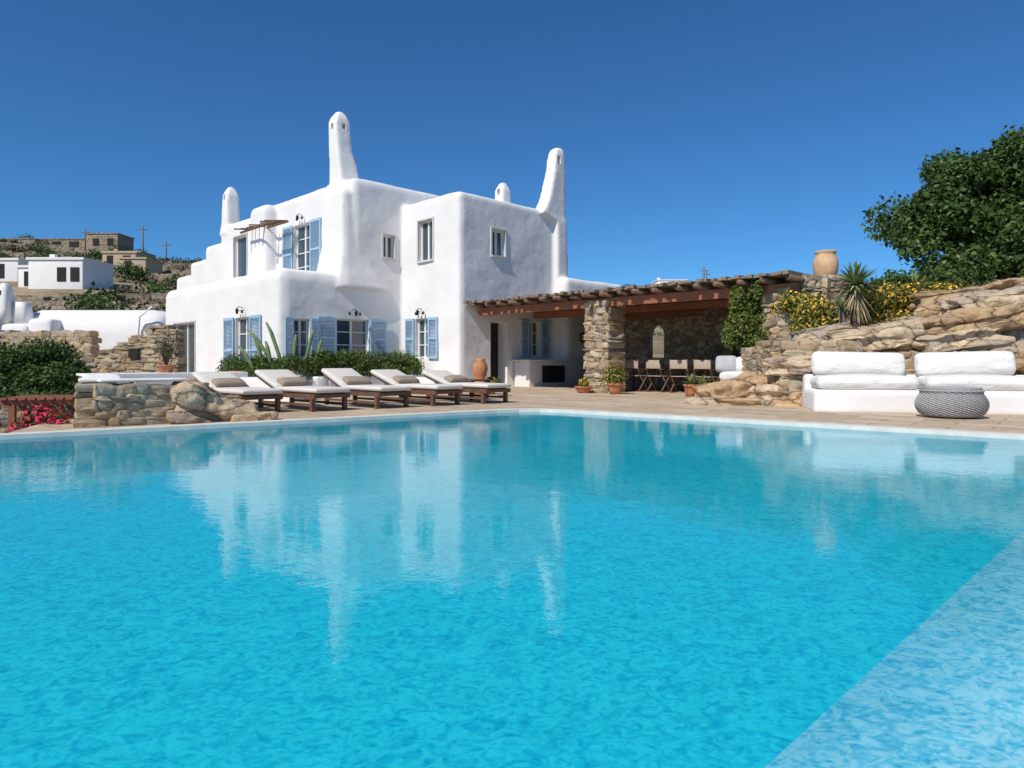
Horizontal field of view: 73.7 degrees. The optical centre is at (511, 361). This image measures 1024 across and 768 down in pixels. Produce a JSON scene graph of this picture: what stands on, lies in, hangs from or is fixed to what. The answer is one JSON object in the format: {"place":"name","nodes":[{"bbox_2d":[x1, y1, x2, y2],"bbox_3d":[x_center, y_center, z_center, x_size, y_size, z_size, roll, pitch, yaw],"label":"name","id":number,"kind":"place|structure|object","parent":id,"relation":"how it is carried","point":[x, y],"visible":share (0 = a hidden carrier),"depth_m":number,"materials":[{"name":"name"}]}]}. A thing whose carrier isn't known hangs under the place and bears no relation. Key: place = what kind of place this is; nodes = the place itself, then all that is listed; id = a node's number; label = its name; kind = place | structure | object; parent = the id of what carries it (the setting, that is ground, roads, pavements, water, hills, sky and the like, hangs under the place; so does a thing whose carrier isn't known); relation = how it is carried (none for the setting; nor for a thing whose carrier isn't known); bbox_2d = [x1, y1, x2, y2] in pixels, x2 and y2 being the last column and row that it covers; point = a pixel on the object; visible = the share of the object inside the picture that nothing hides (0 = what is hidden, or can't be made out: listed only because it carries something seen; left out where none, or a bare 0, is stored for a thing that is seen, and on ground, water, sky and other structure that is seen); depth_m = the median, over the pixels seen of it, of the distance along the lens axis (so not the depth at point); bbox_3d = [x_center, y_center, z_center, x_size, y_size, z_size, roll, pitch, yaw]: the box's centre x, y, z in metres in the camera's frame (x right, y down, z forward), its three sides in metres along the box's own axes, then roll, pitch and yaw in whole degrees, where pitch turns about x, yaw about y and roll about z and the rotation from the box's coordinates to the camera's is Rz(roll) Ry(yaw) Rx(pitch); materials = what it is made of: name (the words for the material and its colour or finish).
{"place":"outdoors","nodes":[
{"label":"outdoors","id":0,"kind":"place"},
{"bbox_2d":[0,248,868,357],"bbox_3d":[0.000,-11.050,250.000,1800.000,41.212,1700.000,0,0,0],"label":"hillside ground","id":1,"kind":"structure","parent":0,"point":[658,346],"depth_m":73.49,"materials":[{"name":"brown soil"}]},
{"bbox_2d":[0,258,27,280],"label":"white hillside house","id":2,"kind":"structure","parent":1,"relation":"on","point":[8,270],"depth_m":85.00,"materials":[{"name":"white paint"}]},
{"bbox_2d":[0,238,38,243],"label":"stone hillside house","id":3,"kind":"structure","parent":1,"relation":"on","point":[28,240],"depth_m":168.50,"materials":[{"name":"beige stone"}]},
{"bbox_2d":[16,265,27,286],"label":"white hillside house","id":4,"kind":"structure","parent":1,"relation":"on","point":[22,275],"depth_m":79.50,"materials":[{"name":"white paint"}]},
{"bbox_2d":[0,383,75,397],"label":"green bush","id":5,"kind":"object","parent":1,"relation":"on","point":[25,392],"visible":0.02,"depth_m":12.63,"materials":[{"name":"green plant"}]},
{"bbox_2d":[0,335,94,397],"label":"green bush","id":6,"kind":"object","parent":1,"relation":"on","point":[53,364],"visible":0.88,"depth_m":14.30,"materials":[{"name":"green plant"}]},
{"bbox_2d":[0,330,101,432],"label":"drystone wall","id":7,"kind":"structure","parent":1,"relation":"on","point":[86,343],"depth_m":24.31,"materials":[{"name":"beige stone"}]},
{"bbox_2d":[39,238,84,250],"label":"stone hillside house","id":8,"kind":"structure","parent":1,"relation":"on","point":[77,244],"depth_m":166.44,"materials":[{"name":"beige stone"}]},
{"bbox_2d":[26,254,115,288],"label":"white hillside house","id":9,"kind":"structure","parent":1,"relation":"on","point":[53,271],"depth_m":77.00,"materials":[{"name":"white paint"}]},
{"bbox_2d":[0,283,165,349],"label":"white cottage","id":10,"kind":"structure","parent":1,"relation":"on","point":[113,328],"depth_m":39.03,"materials":[{"name":"white paint"}]},
{"bbox_2d":[0,242,192,310],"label":"hillside terrace walls","id":11,"kind":"structure","parent":1,"relation":"on","point":[155,302],"depth_m":65.92,"materials":[{"name":"beige stone"}]},
{"bbox_2d":[84,232,134,250],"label":"stone hillside house","id":12,"kind":"structure","parent":1,"relation":"on","point":[101,241],"depth_m":164.50,"materials":[{"name":"beige stone"}]},
{"bbox_2d":[101,249,153,267],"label":"ochre hillside house","id":13,"kind":"structure","parent":1,"relation":"on","point":[110,257],"depth_m":109.50,"materials":[{"name":"beige paint"}]},
{"bbox_2d":[113,249,155,256],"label":"ochre hillside house","id":14,"kind":"structure","parent":1,"relation":"on","point":[144,253],"depth_m":149.70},
{"bbox_2d":[118,254,163,273],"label":"ochre hillside house","id":15,"kind":"structure","parent":1,"relation":"on","point":[154,265],"depth_m":103.52,"materials":[{"name":"beige paint"}]},
{"bbox_2d":[0,237,654,334],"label":"hillside scrub","id":16,"kind":"object","parent":1,"relation":"on","point":[120,287],"visible":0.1,"depth_m":84.00,"materials":[{"name":"green plant"}]},
{"bbox_2d":[0,233,662,334],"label":"hillside green bushes","id":17,"kind":"object","parent":1,"relation":"on","point":[99,299],"visible":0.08,"depth_m":70.50,"materials":[{"name":"green plant"}]},
{"bbox_2d":[81,226,710,278],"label":"utility poles","id":18,"kind":"object","parent":1,"relation":"on","point":[166,245],"visible":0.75,"depth_m":149.94,"materials":[{"name":"brown wood"}]},
{"bbox_2d":[651,278,687,283],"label":"white hillside house","id":19,"kind":"structure","parent":1,"relation":"on","point":[658,281],"depth_m":161.91,"materials":[{"name":"white paint"}]},
{"bbox_2d":[0,426,1023,767],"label":"pool basin","id":20,"kind":"object","parent":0,"point":[514,604],"visible":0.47,"depth_m":3.72,"materials":[{"name":"liquid"}]},
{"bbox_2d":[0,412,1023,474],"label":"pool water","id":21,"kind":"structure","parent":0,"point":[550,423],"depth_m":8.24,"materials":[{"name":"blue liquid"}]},
{"bbox_2d":[0,0,1023,286],"label":"sky","id":22,"kind":"structure","parent":0,"point":[729,138],"materials":[{"name":"blue"}]},
{"bbox_2d":[9,385,1023,432],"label":"terrace paving","id":23,"kind":"structure","parent":0,"point":[569,397],"depth_m":12.16,"materials":[{"name":"beige stone"}]},
{"bbox_2d":[0,395,75,432],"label":"wooden lean to","id":24,"kind":"object","parent":23,"relation":"on","point":[12,403],"visible":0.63,"depth_m":9.89,"materials":[{"name":"brown wood"}]},
{"bbox_2d":[6,402,70,432],"bbox_3d":[-6.623,0.949,9.514,1.180,0.775,0.592,0,0,40],"label":"bougainvillea","id":25,"kind":"object","parent":23,"relation":"on","point":[53,416],"visible":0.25,"depth_m":9.44,"materials":[{"name":"pink plant"}]},
{"bbox_2d":[81,325,186,372],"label":"ruined stone wall","id":26,"kind":"structure","parent":23,"relation":"on","point":[136,354],"depth_m":17.76,"materials":[{"name":"beige stone"}]},
{"bbox_2d":[72,377,238,427],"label":"stone parapet wall","id":27,"kind":"structure","parent":23,"relation":"on","point":[109,404],"depth_m":9.03,"materials":[{"name":"beige stone"}]},
{"bbox_2d":[76,372,305,400],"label":"white parapet","id":28,"kind":"structure","parent":27,"relation":"on","point":[157,378],"depth_m":13.80,"materials":[{"name":"white paint"}]},
{"bbox_2d":[150,327,183,372],"bbox_3d":[-7.330,-0.263,14.517,0.514,0.985,0.672,0,0,-40],"label":"potted plant","id":29,"kind":"object","parent":28,"relation":"on","point":[165,359],"visible":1,"depth_m":14.46,"materials":[{"name":"green plant"}]},
{"bbox_2d":[166,377,278,423],"bbox_3d":[-4.215,0.749,9.861,1.586,1.071,0.698,0,0,-33],"label":"boulder","id":30,"kind":"object","parent":23,"relation":"on","point":[194,401],"visible":0.56,"depth_m":9.55,"materials":[{"name":"beige stone"}]},
{"bbox_2d":[192,371,282,411],"bbox_3d":[-4.817,0.515,11.915,2.080,0.670,0.720,0,0,44],"label":"sun lounger","id":31,"kind":"object","parent":23,"relation":"on","point":[224,383],"visible":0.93,"depth_m":11.68,"materials":[{"name":"white fabric"}]},
{"bbox_2d":[255,370,350,411],"bbox_3d":[-3.840,0.500,12.425,2.067,0.700,0.720,0,0,41],"label":"sun lounger","id":32,"kind":"object","parent":23,"relation":"on","point":[292,385],"visible":0.92,"depth_m":12.15,"materials":[{"name":"white fabric"}]},
{"bbox_2d":[215,348,424,379],"bbox_3d":[-6.383,0.152,22.612,5.612,1.216,5.145,0,0,-44],"label":"hedge","id":33,"kind":"object","parent":23,"relation":"on","point":[365,364],"visible":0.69,"depth_m":20.95,"materials":[{"name":"green plant"}]},
{"bbox_2d":[309,347,410,362],"bbox_3d":[-4.780,-0.233,21.363,3.747,0.566,1.105,0,0,-44],"label":"bush","id":34,"kind":"object","parent":33,"relation":"on","point":[397,356],"visible":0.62,"depth_m":22.05,"materials":[{"name":"plant"}]},
{"bbox_2d":[321,368,411,408],"bbox_3d":[-2.837,0.490,13.169,2.060,0.719,0.720,0,0,44],"label":"sun lounger","id":35,"kind":"object","parent":23,"relation":"on","point":[356,383],"visible":0.93,"depth_m":12.90,"materials":[{"name":"white fabric"}]},
{"bbox_2d":[299,375,434,386],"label":"white planter wall","id":36,"kind":"structure","parent":23,"relation":"on","point":[319,381],"depth_m":20.31,"materials":[{"name":"white paint"}]},
{"bbox_2d":[238,322,322,373],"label":"agave plants","id":37,"kind":"object","parent":36,"relation":"in","point":[259,345],"visible":0.74,"depth_m":19.95,"materials":[{"name":"green plant"}]},
{"bbox_2d":[165,112,619,385],"bbox_3d":[-7.753,-3.640,28.295,22.051,10.222,12.002,0,0,30],"label":"white villa","id":38,"kind":"object","parent":23,"relation":"on","point":[346,258],"visible":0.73,"depth_m":23.57,"materials":[{"name":"white paint"}]},
{"bbox_2d":[172,216,537,371],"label":"window frames","id":39,"kind":"structure","parent":38,"relation":"in","point":[187,323],"depth_m":23.52,"materials":[{"name":"white paint"}]},
{"bbox_2d":[179,222,535,378],"bbox_3d":[-6.818,-2.265,24.548,14.243,6.150,5.963,0,0,20],"label":"window glass","id":40,"kind":"structure","parent":38,"relation":"in","point":[357,326],"depth_m":23.63,"materials":[{"name":"grey"}]},
{"bbox_2d":[371,369,462,405],"bbox_3d":[-1.965,0.507,13.906,2.073,0.686,0.720,0,0,41],"label":"sun lounger","id":41,"kind":"object","parent":23,"relation":"on","point":[391,377],"visible":0.84,"depth_m":13.61,"materials":[{"name":"white fabric"}]},
{"bbox_2d":[422,370,510,403],"bbox_3d":[-1.006,0.519,14.647,2.083,0.662,0.720,0,0,43],"label":"sun lounger","id":42,"kind":"object","parent":23,"relation":"on","point":[444,377],"visible":0.89,"depth_m":14.32,"materials":[{"name":"white fabric"}]},
{"bbox_2d":[467,379,489,400],"bbox_3d":[-0.900,0.620,15.300,0.600,0.460,0.600,0,0,45],"label":"side table","id":43,"kind":"object","parent":23,"relation":"on","point":[473,380],"visible":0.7,"depth_m":15.04,"materials":[{"name":"brown wood"}]},
{"bbox_2d":[473,358,487,394],"bbox_3d":[-0.820,0.380,17.600,0.400,0.940,0.400,0,0,0],"label":"terracotta urn","id":44,"kind":"object","parent":23,"relation":"on","point":[480,368],"visible":0.76,"depth_m":17.47,"materials":[{"name":"orange ceramic"}]},
{"bbox_2d":[486,376,495,394],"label":"potted plant","id":45,"kind":"object","parent":23,"relation":"on","point":[491,381],"visible":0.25,"depth_m":17.70,"materials":[{"name":"green plant"}]},
{"bbox_2d":[493,375,502,382],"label":"potted plant","id":46,"kind":"object","parent":23,"relation":"on","point":[497,380],"visible":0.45,"depth_m":16.93,"materials":[{"name":"plant"}]},
{"bbox_2d":[0,408,1023,439],"bbox_3d":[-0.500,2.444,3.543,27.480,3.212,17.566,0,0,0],"label":"pool coping","id":47,"kind":"object","parent":23,"relation":"on","point":[59,433],"visible":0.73,"depth_m":9.35,"materials":[{"name":"stone"}]},
{"bbox_2d":[574,378,592,392],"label":"potted plant","id":48,"kind":"object","parent":23,"relation":"on","point":[583,386],"visible":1,"depth_m":18.48,"materials":[{"name":"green plant"}]},
{"bbox_2d":[602,364,628,393],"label":"potted plant","id":49,"kind":"object","parent":23,"relation":"on","point":[613,379],"visible":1,"depth_m":17.87,"materials":[{"name":"green plant"}]},
{"bbox_2d":[624,359,648,391],"bbox_3d":[3.590,0.395,19.726,0.516,0.934,0.550,0,0,-40],"label":"director chair","id":50,"kind":"object","parent":23,"relation":"on","point":[632,364],"visible":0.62,"depth_m":19.58,"materials":[{"name":"beige fabric"}]},
{"bbox_2d":[634,361,657,388],"bbox_3d":[4.219,0.395,21.409,0.515,0.934,0.550,0,0,-35],"label":"director chair","id":51,"kind":"object","parent":23,"relation":"on","point":[642,377],"visible":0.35,"depth_m":21.48,"materials":[{"name":"brown wood"}]},
{"bbox_2d":[645,359,670,392],"bbox_3d":[4.120,0.395,19.196,0.516,0.934,0.550,0,0,-38],"label":"director chair","id":52,"kind":"object","parent":23,"relation":"on","point":[653,364],"visible":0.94,"depth_m":19.06,"materials":[{"name":"beige fabric"}]},
{"bbox_2d":[463,270,865,392],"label":"pergola pavilion","id":53,"kind":"structure","parent":23,"relation":"on","point":[621,323],"depth_m":20.10,"materials":[{"name":"brown wood"}]},
{"bbox_2d":[719,278,771,350],"bbox_3d":[5.558,-0.993,15.785,1.504,1.926,1.076,0,0,12],"label":"green shrub","id":54,"kind":"object","parent":53,"relation":"on","point":[744,325],"visible":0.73,"depth_m":15.53,"materials":[{"name":"green plant"}]},
{"bbox_2d":[783,274,849,324],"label":"stone wall block","id":55,"kind":"structure","parent":53,"relation":"attached to","point":[811,284],"depth_m":15.25,"materials":[{"name":"beige stone"}]},
{"bbox_2d":[813,250,838,274],"bbox_3d":[7.350,-2.260,16.000,0.560,0.660,0.560,0,0,0],"label":"clay jar","id":56,"kind":"object","parent":55,"relation":"on","point":[825,261],"visible":0.87,"depth_m":15.79,"materials":[{"name":"ceramic"}]},
{"bbox_2d":[656,359,678,389],"bbox_3d":[4.747,0.395,20.882,0.550,0.933,0.516,0,0,43],"label":"director chair","id":57,"kind":"object","parent":23,"relation":"on","point":[665,361],"visible":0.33,"depth_m":21.01,"materials":[{"name":"brown wood"}]},
{"bbox_2d":[631,364,714,388],"bbox_3d":[4.735,0.465,19.737,3.900,0.770,0.900,0,0,45],"label":"dining table","id":58,"kind":"object","parent":23,"relation":"on","point":[632,373],"visible":0.06,"depth_m":20.08,"materials":[{"name":"brown wood"}]},
{"bbox_2d":[669,359,692,392],"bbox_3d":[4.653,0.395,18.663,0.550,0.933,0.515,0,0,39],"label":"director chair","id":59,"kind":"object","parent":23,"relation":"on","point":[677,365],"visible":0.76,"depth_m":18.53,"materials":[{"name":"beige fabric"}]},
{"bbox_2d":[676,373,698,396],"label":"potted plant","id":60,"kind":"object","parent":23,"relation":"on","point":[689,390],"visible":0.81,"depth_m":16.51,"materials":[{"name":"ceramic"}]},
{"bbox_2d":[677,359,700,389],"bbox_3d":[5.276,0.395,20.353,0.550,0.933,0.516,0,0,36],"label":"director chair","id":61,"kind":"object","parent":23,"relation":"on","point":[690,362],"visible":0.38,"depth_m":20.49,"materials":[{"name":"brown wood"}]},
{"bbox_2d":[690,375,711,391],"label":"potted plant","id":62,"kind":"object","parent":23,"relation":"on","point":[701,380],"visible":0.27,"depth_m":15.26,"materials":[{"name":"plant"}]},
{"bbox_2d":[693,359,720,381],"bbox_3d":[5.181,0.395,18.134,0.516,0.933,0.550,0,0,-42],"label":"director chair","id":63,"kind":"object","parent":23,"relation":"on","point":[703,365],"visible":0.67,"depth_m":18.00,"materials":[{"name":"beige fabric"}]},
{"bbox_2d":[700,359,719,381],"bbox_3d":[5.809,0.395,19.820,0.516,0.933,0.550,0,0,-41],"label":"director chair","id":64,"kind":"object","parent":23,"relation":"on","point":[712,362],"visible":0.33,"depth_m":20.00,"materials":[{"name":"brown wood"}]},
{"bbox_2d":[715,356,743,379],"bbox_3d":[4.990,0.380,15.171,0.930,1.040,0.750,0,0,20],"label":"cushioned bench","id":65,"kind":"object","parent":23,"relation":"on","point":[728,367],"visible":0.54,"depth_m":15.29,"materials":[{"name":"white fabric"}]},
{"bbox_2d":[684,371,784,405],"bbox_3d":[4.826,0.651,13.830,2.527,1.084,1.570,0,0,-13],"label":"boulder","id":66,"kind":"object","parent":23,"relation":"on","point":[746,388],"visible":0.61,"depth_m":13.55,"materials":[{"name":"beige stone"}]},
{"bbox_2d":[740,339,1018,396],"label":"drystone retaining wall","id":67,"kind":"structure","parent":23,"relation":"on","point":[755,356],"depth_m":13.18,"materials":[{"name":"beige stone"}]},
{"bbox_2d":[762,277,1023,376],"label":"rock outcrop","id":68,"kind":"object","parent":23,"relation":"on","point":[976,318],"visible":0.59,"depth_m":12.87,"materials":[{"name":"beige stone"}]},
{"bbox_2d":[823,260,891,326],"bbox_3d":[7.083,-1.178,14.115,1.510,1.862,1.390,0,0,0],"label":"yucca plant","id":69,"kind":"object","parent":68,"relation":"on","point":[856,308],"visible":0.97,"depth_m":13.98,"materials":[{"name":"green plant"}]},
{"bbox_2d":[769,278,967,332],"bbox_3d":[7.620,-1.020,14.635,3.849,1.527,1.929,0,0,5],"label":"yellow flowering shrub","id":70,"kind":"object","parent":68,"relation":"on","point":[809,311],"visible":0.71,"depth_m":14.32,"materials":[{"name":"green plant"}]},
{"bbox_2d":[889,271,937,290],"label":"agave plant","id":71,"kind":"object","parent":68,"relation":"on","point":[916,277],"visible":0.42,"depth_m":14.78,"materials":[{"name":"green plant"}]},
{"bbox_2d":[775,275,1023,406],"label":"rocky bank","id":72,"kind":"structure","parent":23,"relation":"on","point":[794,399],"depth_m":13.04,"materials":[{"name":"beige stone"}]},
{"bbox_2d":[861,258,989,307],"bbox_3d":[10.168,-1.459,16.602,3.376,1.941,3.127,0,0,-37],"label":"background shrub","id":73,"kind":"object","parent":72,"relation":"on","point":[948,273],"visible":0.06,"depth_m":15.94,"materials":[{"name":"green plant"}]},
{"bbox_2d":[860,125,1023,285],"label":"evergreen tree","id":74,"kind":"object","parent":72,"relation":"on","point":[973,205],"visible":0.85,"depth_m":18.65,"materials":[{"name":"green plant"}]},
{"bbox_2d":[803,351,1023,413],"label":"outdoor sofa","id":75,"kind":"object","parent":23,"relation":"on","point":[859,382],"visible":0.93,"depth_m":11.68,"materials":[{"name":"white fabric"}]},
{"bbox_2d":[914,386,989,417],"bbox_3d":[6.720,0.609,10.450,0.976,0.442,0.976,0,0,0],"label":"wicker pouf","id":76,"kind":"object","parent":23,"relation":"on","point":[952,402],"visible":1,"depth_m":10.10,"materials":[{"name":"grey wicker"}]}
]}

